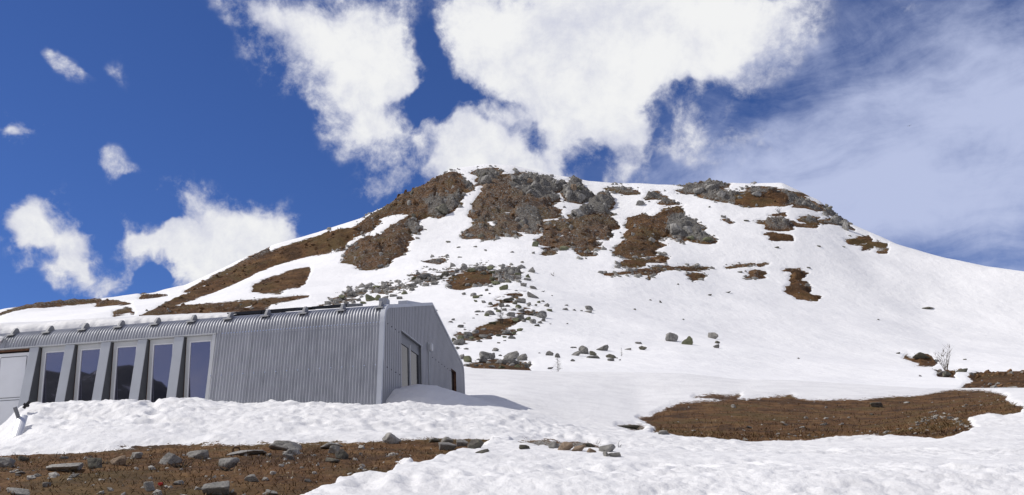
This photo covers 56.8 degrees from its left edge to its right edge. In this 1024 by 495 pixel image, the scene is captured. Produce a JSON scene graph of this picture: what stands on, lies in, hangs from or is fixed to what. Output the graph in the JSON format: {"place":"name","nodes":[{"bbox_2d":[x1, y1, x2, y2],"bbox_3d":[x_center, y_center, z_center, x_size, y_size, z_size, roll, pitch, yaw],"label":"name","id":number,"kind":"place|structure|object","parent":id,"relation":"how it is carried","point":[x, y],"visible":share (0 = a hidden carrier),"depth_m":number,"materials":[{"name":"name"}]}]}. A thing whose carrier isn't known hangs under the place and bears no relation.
{"place":"outdoors","nodes":[
{"label":"outdoors","id":0,"kind":"place"},
{"bbox_2d":[0,439,598,494],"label":"dry grass","id":1,"kind":"structure","parent":0,"point":[191,459],"depth_m":10.19,"materials":[{"name":"plant"}]},
{"bbox_2d":[0,164,1023,387],"bbox_3d":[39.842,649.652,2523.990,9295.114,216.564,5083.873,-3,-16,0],"label":"mountain","id":2,"kind":"structure","parent":0,"point":[770,323],"depth_m":322.96,"materials":[{"name":"snow"}]},
{"bbox_2d":[365,294,374,300],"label":"boulder","id":3,"kind":"object","parent":2,"relation":"on","point":[369,297],"visible":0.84,"depth_m":245.94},
{"bbox_2d":[417,273,428,278],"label":"boulder","id":4,"kind":"object","parent":2,"relation":"on","point":[423,276],"visible":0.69,"depth_m":293.84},
{"bbox_2d":[435,203,447,213],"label":"crag","id":5,"kind":"structure","parent":2,"relation":"on","point":[442,208],"depth_m":421.59,"materials":[{"name":"stone"}]},
{"bbox_2d":[441,271,448,276],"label":"boulder","id":6,"kind":"object","parent":2,"relation":"on","point":[444,273],"visible":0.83,"depth_m":291.98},
{"bbox_2d":[453,338,463,344],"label":"boulder","id":7,"kind":"object","parent":2,"relation":"on","point":[458,342],"visible":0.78,"depth_m":144.74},
{"bbox_2d":[463,356,471,361],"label":"boulder","id":8,"kind":"object","parent":2,"relation":"on","point":[467,358],"visible":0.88,"depth_m":110.81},
{"bbox_2d":[463,332,472,336],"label":"boulder","id":9,"kind":"object","parent":2,"relation":"on","point":[468,334],"visible":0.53,"depth_m":160.99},
{"bbox_2d":[472,266,486,269],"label":"boulder","id":10,"kind":"object","parent":2,"relation":"on","point":[481,267],"visible":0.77,"depth_m":300.64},
{"bbox_2d":[479,356,487,362],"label":"boulder","id":11,"kind":"object","parent":2,"relation":"on","point":[483,359],"visible":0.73,"depth_m":110.89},
{"bbox_2d":[479,334,487,337],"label":"boulder","id":12,"kind":"object","parent":2,"relation":"on","point":[483,336],"visible":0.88,"depth_m":160.93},
{"bbox_2d":[479,351,493,358],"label":"boulder","id":13,"kind":"object","parent":2,"relation":"on","point":[487,355],"visible":0.55,"depth_m":118.44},
{"bbox_2d":[481,175,491,183],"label":"crag","id":14,"kind":"structure","parent":2,"relation":"on","point":[485,179],"depth_m":454.67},
{"bbox_2d":[484,310,494,314],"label":"boulder","id":15,"kind":"object","parent":2,"relation":"on","point":[490,312],"visible":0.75,"depth_m":195.15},
{"bbox_2d":[491,281,499,284],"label":"boulder","id":16,"kind":"object","parent":2,"relation":"on","point":[495,282],"visible":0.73,"depth_m":261.88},
{"bbox_2d":[499,284,507,289],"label":"boulder","id":17,"kind":"object","parent":2,"relation":"on","point":[503,287],"visible":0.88,"depth_m":243.11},
{"bbox_2d":[503,298,513,301],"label":"boulder","id":18,"kind":"object","parent":2,"relation":"on","point":[506,299],"visible":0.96,"depth_m":222.99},
{"bbox_2d":[502,358,516,364],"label":"boulder","id":19,"kind":"object","parent":2,"relation":"on","point":[505,361],"visible":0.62,"depth_m":104.96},
{"bbox_2d":[503,351,518,358],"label":"boulder","id":20,"kind":"object","parent":2,"relation":"on","point":[513,355],"visible":0.66,"depth_m":118.72,"materials":[{"name":"stone"}]},
{"bbox_2d":[507,312,514,316],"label":"boulder","id":21,"kind":"object","parent":2,"relation":"on","point":[511,314],"visible":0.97,"depth_m":194.29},
{"bbox_2d":[515,298,525,302],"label":"boulder","id":22,"kind":"object","parent":2,"relation":"on","point":[520,300],"visible":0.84,"depth_m":218.69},
{"bbox_2d":[516,314,524,319],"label":"boulder","id":23,"kind":"object","parent":2,"relation":"on","point":[520,316],"visible":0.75,"depth_m":190.99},
{"bbox_2d":[517,354,527,360],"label":"boulder","id":24,"kind":"object","parent":2,"relation":"on","point":[522,357],"visible":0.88,"depth_m":116.80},
{"bbox_2d":[527,291,537,297],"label":"boulder","id":25,"kind":"object","parent":2,"relation":"on","point":[529,294],"visible":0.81,"depth_m":229.47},
{"bbox_2d":[531,181,537,187],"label":"crag block","id":26,"kind":"structure","parent":2,"relation":"on","point":[534,184],"depth_m":448.25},
{"bbox_2d":[532,241,538,246],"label":"boulder","id":27,"kind":"object","parent":2,"relation":"on","point":[535,243],"visible":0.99,"depth_m":347.22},
{"bbox_2d":[536,311,546,317],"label":"boulder","id":28,"kind":"object","parent":2,"relation":"on","point":[541,314],"visible":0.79,"depth_m":197.96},
{"bbox_2d":[327,165,758,300],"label":"scree","id":29,"kind":"structure","parent":2,"relation":"on","point":[502,266],"depth_m":341.06,"materials":[{"name":"stone"}]},
{"bbox_2d":[546,351,553,355],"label":"boulder","id":30,"kind":"object","parent":2,"relation":"on","point":[549,353],"visible":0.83,"depth_m":128.30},
{"bbox_2d":[106,175,1023,387],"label":"heather","id":31,"kind":"object","parent":2,"relation":"on","point":[590,240],"visible":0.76,"depth_m":361.59,"materials":[{"name":"plant"}]},
{"bbox_2d":[560,246,569,249],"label":"boulder","id":32,"kind":"object","parent":2,"relation":"on","point":[564,248],"visible":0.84,"depth_m":345.42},
{"bbox_2d":[565,190,571,197],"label":"crag","id":33,"kind":"structure","parent":2,"relation":"on","point":[568,193],"depth_m":446.06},
{"bbox_2d":[120,267,1023,387],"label":"scree","id":34,"kind":"structure","parent":2,"relation":"on","point":[534,314],"depth_m":177.14,"materials":[{"name":"stone"}]},
{"bbox_2d":[571,184,576,190],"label":"crag","id":35,"kind":"structure","parent":2,"relation":"on","point":[573,187],"depth_m":452.07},
{"bbox_2d":[572,350,581,355],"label":"boulder","id":36,"kind":"object","parent":2,"relation":"on","point":[577,353],"visible":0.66,"depth_m":131.78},
{"bbox_2d":[572,209,584,216],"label":"crag","id":37,"kind":"structure","parent":2,"relation":"on","point":[577,212],"depth_m":422.90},
{"bbox_2d":[578,193,586,200],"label":"crag","id":38,"kind":"structure","parent":2,"relation":"on","point":[581,196],"depth_m":446.31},
{"bbox_2d":[578,345,588,353],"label":"boulder","id":39,"kind":"object","parent":2,"relation":"on","point":[583,349],"visible":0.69,"depth_m":139.05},
{"bbox_2d":[340,169,852,296],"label":"scree","id":40,"kind":"structure","parent":2,"relation":"on","point":[572,226],"depth_m":417.01,"materials":[{"name":"stone"}]},
{"bbox_2d":[596,345,608,350],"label":"boulder","id":41,"kind":"object","parent":2,"relation":"on","point":[604,348],"visible":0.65,"depth_m":151.18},
{"bbox_2d":[606,354,615,357],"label":"boulder","id":42,"kind":"object","parent":2,"relation":"on","point":[610,356],"visible":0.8,"depth_m":132.31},
{"bbox_2d":[636,200,644,204],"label":"boulder","id":43,"kind":"object","parent":2,"relation":"on","point":[639,202],"visible":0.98,"depth_m":441.80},
{"bbox_2d":[665,332,677,341],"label":"boulder","id":44,"kind":"object","parent":2,"relation":"on","point":[672,337],"visible":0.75,"depth_m":177.28,"materials":[{"name":"stone"}]},
{"bbox_2d":[670,223,681,233],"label":"crag","id":45,"kind":"structure","parent":2,"relation":"on","point":[674,227],"depth_m":388.98,"materials":[{"name":"stone"}]},
{"bbox_2d":[681,336,692,344],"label":"boulder","id":46,"kind":"object","parent":2,"relation":"on","point":[688,340],"visible":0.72,"depth_m":172.69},
{"bbox_2d":[683,226,692,233],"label":"crag","id":47,"kind":"structure","parent":2,"relation":"on","point":[687,229],"depth_m":389.86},
{"bbox_2d":[693,187,703,193],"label":"crag","id":48,"kind":"structure","parent":2,"relation":"on","point":[698,190],"depth_m":453.47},
{"bbox_2d":[705,184,713,189],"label":"crag","id":49,"kind":"structure","parent":2,"relation":"on","point":[710,187],"depth_m":453.18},
{"bbox_2d":[708,332,717,338],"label":"boulder","id":50,"kind":"object","parent":2,"relation":"on","point":[713,335],"visible":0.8,"depth_m":198.63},
{"bbox_2d":[716,191,725,196],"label":"crag","id":51,"kind":"structure","parent":2,"relation":"on","point":[721,193],"depth_m":443.06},
{"bbox_2d":[752,191,761,196],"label":"crag","id":52,"kind":"structure","parent":2,"relation":"on","point":[757,193],"depth_m":442.83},
{"bbox_2d":[830,216,837,223],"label":"crag","id":53,"kind":"structure","parent":2,"relation":"on","point":[834,219],"depth_m":423.90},
{"bbox_2d":[842,220,848,230],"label":"crag","id":54,"kind":"structure","parent":2,"relation":"on","point":[845,226],"depth_m":419.48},
{"bbox_2d":[912,352,929,358],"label":"boulder","id":55,"kind":"object","parent":2,"relation":"on","point":[919,355],"visible":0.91,"depth_m":221.60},
{"bbox_2d":[934,343,953,370],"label":"bare birch","id":56,"kind":"object","parent":2,"relation":"on","point":[943,364],"visible":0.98,"depth_m":197.47,"materials":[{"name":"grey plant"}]},
{"bbox_2d":[942,371,951,376],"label":"boulder","id":57,"kind":"object","parent":2,"relation":"on","point":[946,374],"visible":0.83,"depth_m":137.80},
{"bbox_2d":[956,368,967,371],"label":"boulder","id":58,"kind":"object","parent":2,"relation":"on","point":[963,370],"visible":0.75,"depth_m":149.70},
{"bbox_2d":[0,368,1023,494],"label":"snow field","id":59,"kind":"structure","parent":0,"point":[984,455],"depth_m":16.92,"materials":[{"name":"snow"}]},
{"bbox_2d":[0,457,15,467],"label":"rock","id":60,"kind":"object","parent":59,"relation":"on","point":[6,461],"visible":0.81,"depth_m":11.03,"materials":[{"name":"stone"}]},
{"bbox_2d":[6,487,29,494],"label":"rock","id":61,"kind":"object","parent":59,"relation":"on","point":[19,491],"visible":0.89,"depth_m":7.80,"materials":[{"name":"stone"}]},
{"bbox_2d":[11,406,27,436],"bbox_3d":[-8.983,3.194,17.200,0.256,0.679,0.725,3,-17,-20],"label":"shovel","id":62,"kind":"object","parent":59,"relation":"on","point":[19,425],"visible":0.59,"depth_m":17.26,"materials":[{"name":"metal"}]},
{"bbox_2d":[18,455,28,460],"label":"rock","id":63,"kind":"object","parent":59,"relation":"on","point":[21,458],"visible":0.74,"depth_m":13.06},
{"bbox_2d":[22,400,30,408],"bbox_3d":[-9.819,3.177,19.157,0.160,0.170,0.067,-3,-16,0],"label":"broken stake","id":64,"kind":"object","parent":59,"relation":"on","point":[27,403],"visible":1,"depth_m":19.14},
{"bbox_2d":[42,482,51,486],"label":"rock","id":65,"kind":"object","parent":59,"relation":"on","point":[44,484],"visible":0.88,"depth_m":8.41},
{"bbox_2d":[46,462,82,471],"bbox_3d":[-4.685,2.332,10.017,0.392,0.110,0.314,-11,-14,23],"label":"stone slab","id":66,"kind":"object","parent":59,"relation":"on","point":[67,466],"depth_m":9.92,"materials":[{"name":"stone"}]},
{"bbox_2d":[87,458,101,468],"bbox_3d":[-4.642,2.408,10.531,0.143,0.148,0.197,10,-20,-37],"label":"rock","id":67,"kind":"object","parent":59,"relation":"on","point":[92,462],"visible":0.8,"depth_m":10.51,"materials":[{"name":"stone"}]},
{"bbox_2d":[110,455,125,465],"bbox_3d":[-4.499,2.460,10.854,0.204,0.116,0.164,-8,-25,-6],"label":"rock","id":68,"kind":"object","parent":59,"relation":"on","point":[121,460],"visible":0.84,"depth_m":10.79,"materials":[{"name":"stone"}]},
{"bbox_2d":[130,452,142,458],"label":"rock","id":69,"kind":"object","parent":59,"relation":"on","point":[135,455],"visible":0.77,"depth_m":12.84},
{"bbox_2d":[143,481,154,490],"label":"rock","id":70,"kind":"object","parent":59,"relation":"on","point":[149,486],"visible":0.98,"depth_m":7.97,"materials":[{"name":"stone"}]},
{"bbox_2d":[159,453,181,464],"bbox_3d":[-4.094,2.541,11.339,0.237,0.163,0.209,11,-21,-40],"label":"rock","id":71,"kind":"object","parent":59,"relation":"on","point":[168,457],"visible":0.83,"depth_m":11.28,"materials":[{"name":"stone"}]},
{"bbox_2d":[173,480,183,484],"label":"rock","id":72,"kind":"object","parent":59,"relation":"on","point":[179,482],"visible":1,"depth_m":8.40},
{"bbox_2d":[166,460,192,467],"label":"dead twigs","id":73,"kind":"object","parent":59,"relation":"on","point":[176,464],"visible":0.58,"depth_m":10.48,"materials":[{"name":"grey plant"}]},
{"bbox_2d":[186,450,208,458],"bbox_3d":[-4.064,2.688,12.253,0.220,0.135,0.317,10,-20,-37],"label":"rock","id":74,"kind":"object","parent":59,"relation":"on","point":[198,454],"visible":0.77,"depth_m":12.20,"materials":[{"name":"stone"}]},
{"bbox_2d":[202,481,229,494],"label":"rock","id":75,"kind":"object","parent":59,"relation":"on","point":[221,487],"visible":0.98,"depth_m":7.80,"materials":[{"name":"stone"}]},
{"bbox_2d":[0,443,447,494],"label":"pebbles","id":76,"kind":"object","parent":59,"relation":"on","point":[55,474],"visible":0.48,"depth_m":9.28,"materials":[{"name":"stone"}]},
{"bbox_2d":[218,464,234,470],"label":"dead twigs","id":77,"kind":"object","parent":59,"relation":"on","point":[227,469],"visible":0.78,"depth_m":9.89,"materials":[{"name":"grey plant"}]},
{"bbox_2d":[219,457,239,467],"bbox_3d":[-3.107,2.377,10.405,0.232,0.136,0.158,-16,-21,39],"label":"rock","id":78,"kind":"object","parent":59,"relation":"on","point":[230,462],"visible":0.73,"depth_m":10.35,"materials":[{"name":"stone"}]},
{"bbox_2d":[0,298,464,424],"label":"mountain hut","id":79,"kind":"object","parent":59,"relation":"on","point":[372,355],"visible":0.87,"depth_m":26.17,"materials":[{"name":"metal"}]},
{"bbox_2d":[0,352,28,424],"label":"door","id":80,"kind":"structure","parent":79,"relation":"in","point":[12,365],"depth_m":26.71,"materials":[{"name":"white paint"}]},
{"bbox_2d":[37,346,64,402],"bbox_3d":[-12.862,3.907,26.510,0.771,2.272,0.080,-5,-16,7],"label":"window frame","id":81,"kind":"structure","parent":79,"relation":"in","point":[52,357],"depth_m":26.63,"materials":[{"name":"white paint"}]},
{"bbox_2d":[74,343,100,400],"bbox_3d":[-11.798,3.822,26.388,0.771,2.272,0.080,-5,-16,7],"label":"window frame","id":82,"kind":"structure","parent":79,"relation":"in","point":[88,354],"depth_m":26.50,"materials":[{"name":"white paint"}]},
{"bbox_2d":[110,341,137,399],"bbox_3d":[-10.733,3.736,26.265,0.771,2.272,0.080,-5,-16,7],"label":"window frame","id":83,"kind":"structure","parent":79,"relation":"in","point":[124,353],"depth_m":26.38,"materials":[{"name":"white paint"}]},
{"bbox_2d":[0,312,282,333],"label":"roof snow","id":84,"kind":"structure","parent":79,"relation":"on","point":[8,327],"depth_m":27.57,"materials":[{"name":"snow"}]},
{"bbox_2d":[147,338,173,402],"bbox_3d":[-9.668,3.651,26.143,0.771,2.272,0.080,-5,-16,7],"label":"window frame","id":85,"kind":"structure","parent":79,"relation":"in","point":[160,354],"depth_m":26.24,"materials":[{"name":"white paint"}]},
{"bbox_2d":[184,335,211,398],"bbox_3d":[-8.590,3.564,26.019,0.800,2.272,0.080,-5,-16,7],"label":"window frame","id":86,"kind":"structure","parent":79,"relation":"in","point":[198,349],"depth_m":26.11,"materials":[{"name":"white paint"}]},
{"bbox_2d":[401,339,409,386],"bbox_3d":[-3.159,3.958,27.752,0.050,2.430,1.250,-5,-16,7],"label":"door leaf","id":87,"kind":"structure","parent":79,"relation":"in","point":[405,355],"depth_m":28.08,"materials":[{"name":"grey glass"}]},
{"bbox_2d":[410,346,419,384],"bbox_3d":[-2.988,4.317,29.023,0.050,2.430,1.290,-5,-16,7],"label":"door leaf","id":88,"kind":"structure","parent":79,"relation":"in","point":[415,362],"depth_m":29.30,"materials":[{"name":"grey glass"}]},
{"bbox_2d":[226,450,266,455],"bbox_3d":[-3.598,2.793,12.883,0.544,0.082,0.367,-2,-16,-1],"label":"stone slab","id":89,"kind":"object","parent":59,"relation":"on","point":[241,452],"depth_m":12.76,"materials":[{"name":"stone"}]},
{"bbox_2d":[244,474,258,481],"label":"rock","id":90,"kind":"object","parent":59,"relation":"on","point":[251,477],"visible":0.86,"depth_m":8.64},
{"bbox_2d":[262,491,277,494],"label":"rock","id":91,"kind":"object","parent":59,"relation":"on","point":[274,493],"visible":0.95,"depth_m":7.76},
{"bbox_2d":[268,440,301,450],"bbox_3d":[-3.398,3.019,14.314,0.492,0.188,0.394,-7,-23,13],"label":"boulder","id":92,"kind":"object","parent":59,"relation":"on","point":[280,444],"visible":0.74,"depth_m":14.21,"materials":[{"name":"stone"}]},
{"bbox_2d":[285,454,294,459],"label":"rock","id":93,"kind":"object","parent":59,"relation":"on","point":[289,456],"visible":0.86,"depth_m":11.38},
{"bbox_2d":[282,448,300,454],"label":"rock","id":94,"kind":"object","parent":59,"relation":"on","point":[294,450],"visible":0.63,"depth_m":12.71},
{"bbox_2d":[320,442,342,448],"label":"rock","id":95,"kind":"object","parent":59,"relation":"on","point":[327,445],"visible":0.59,"depth_m":14.28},
{"bbox_2d":[325,457,339,462],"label":"rock","id":96,"kind":"object","parent":59,"relation":"on","point":[331,460],"visible":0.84,"depth_m":10.89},
{"bbox_2d":[328,445,339,453],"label":"rock","id":97,"kind":"object","parent":59,"relation":"on","point":[333,449],"visible":0.66,"depth_m":12.92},
{"bbox_2d":[335,449,348,459],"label":"rock","id":98,"kind":"object","parent":59,"relation":"on","point":[341,453],"visible":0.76,"depth_m":11.58,"materials":[{"name":"stone"}]},
{"bbox_2d":[382,432,400,443],"bbox_3d":[-1.937,3.116,15.406,0.334,0.223,0.199,6,-18,-27],"label":"boulder","id":99,"kind":"object","parent":59,"relation":"on","point":[389,438],"visible":0.84,"depth_m":15.32,"materials":[{"name":"stone"}]},
{"bbox_2d":[429,438,439,441],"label":"rock","id":100,"kind":"object","parent":59,"relation":"on","point":[434,440],"visible":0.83,"depth_m":16.02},
{"bbox_2d":[386,384,507,407],"bbox_3d":[-0.054,5.203,30.406,5.220,2.881,14.600,-5,-16,7],"label":"snow drift","id":101,"kind":"object","parent":59,"relation":"on","point":[430,394],"visible":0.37,"depth_m":25.64,"materials":[{"name":"snow"}]},
{"bbox_2d":[438,442,456,449],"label":"boulder","id":102,"kind":"object","parent":59,"relation":"on","point":[446,445],"visible":0.86,"depth_m":13.65,"materials":[{"name":"stone"}]},
{"bbox_2d":[441,437,453,442],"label":"boulder","id":103,"kind":"object","parent":59,"relation":"on","point":[446,439],"visible":0.68,"depth_m":16.04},
{"bbox_2d":[456,439,467,446],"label":"boulder","id":104,"kind":"object","parent":59,"relation":"on","point":[459,442],"visible":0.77,"depth_m":14.65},
{"bbox_2d":[467,439,483,448],"bbox_3d":[-0.489,2.638,12.680,0.206,0.163,0.145,-9,-17,20],"label":"boulder","id":105,"kind":"object","parent":59,"relation":"on","point":[475,443],"visible":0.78,"depth_m":12.65,"materials":[{"name":"stone"}]},
{"bbox_2d":[475,449,488,452],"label":"rock","id":106,"kind":"object","parent":59,"relation":"on","point":[484,451],"visible":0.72,"depth_m":11.38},
{"bbox_2d":[519,445,529,448],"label":"rock","id":107,"kind":"object","parent":59,"relation":"on","point":[524,447],"visible":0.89,"depth_m":12.03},
{"bbox_2d":[548,441,559,447],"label":"rock","id":108,"kind":"object","parent":59,"relation":"on","point":[553,444],"visible":0.91,"depth_m":12.18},
{"bbox_2d":[558,441,572,449],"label":"rock","id":109,"kind":"object","parent":59,"relation":"on","point":[566,445],"visible":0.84,"depth_m":11.87,"materials":[{"name":"stone"}]},
{"bbox_2d":[571,445,585,450],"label":"rock","id":110,"kind":"object","parent":59,"relation":"on","point":[579,448],"visible":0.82,"depth_m":11.75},
{"bbox_2d":[583,443,594,446],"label":"rock","id":111,"kind":"object","parent":59,"relation":"on","point":[589,445],"visible":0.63,"depth_m":16.30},
{"bbox_2d":[599,444,615,451],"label":"rock","id":112,"kind":"object","parent":59,"relation":"on","point":[609,448],"visible":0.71,"depth_m":11.70,"materials":[{"name":"stone"}]},
{"bbox_2d":[609,452,620,456],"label":"rock","id":113,"kind":"object","parent":59,"relation":"on","point":[617,454],"visible":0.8,"depth_m":11.09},
{"bbox_2d":[617,425,639,428],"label":"rock","id":114,"kind":"object","parent":59,"relation":"on","point":[632,426],"visible":0.77,"depth_m":26.19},
{"bbox_2d":[658,430,668,434],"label":"rock","id":115,"kind":"object","parent":59,"relation":"on","point":[662,432],"visible":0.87,"depth_m":22.02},
{"bbox_2d":[639,389,1020,440],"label":"dry grass","id":116,"kind":"structure","parent":59,"relation":"on","point":[813,432],"depth_m":27.94,"materials":[{"name":"plant"}]},
{"bbox_2d":[663,394,1003,440],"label":"pebbles","id":117,"kind":"object","parent":59,"relation":"on","point":[922,420],"visible":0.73,"depth_m":27.00,"materials":[{"name":"stone"}]},
{"bbox_2d":[870,402,882,406],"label":"rock","id":118,"kind":"object","parent":59,"relation":"on","point":[876,404],"visible":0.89,"depth_m":40.06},
{"bbox_2d":[0,0,1023,309],"label":"sky","id":119,"kind":"structure","parent":0,"point":[147,146],"materials":[{"name":"blue"}]}
]}

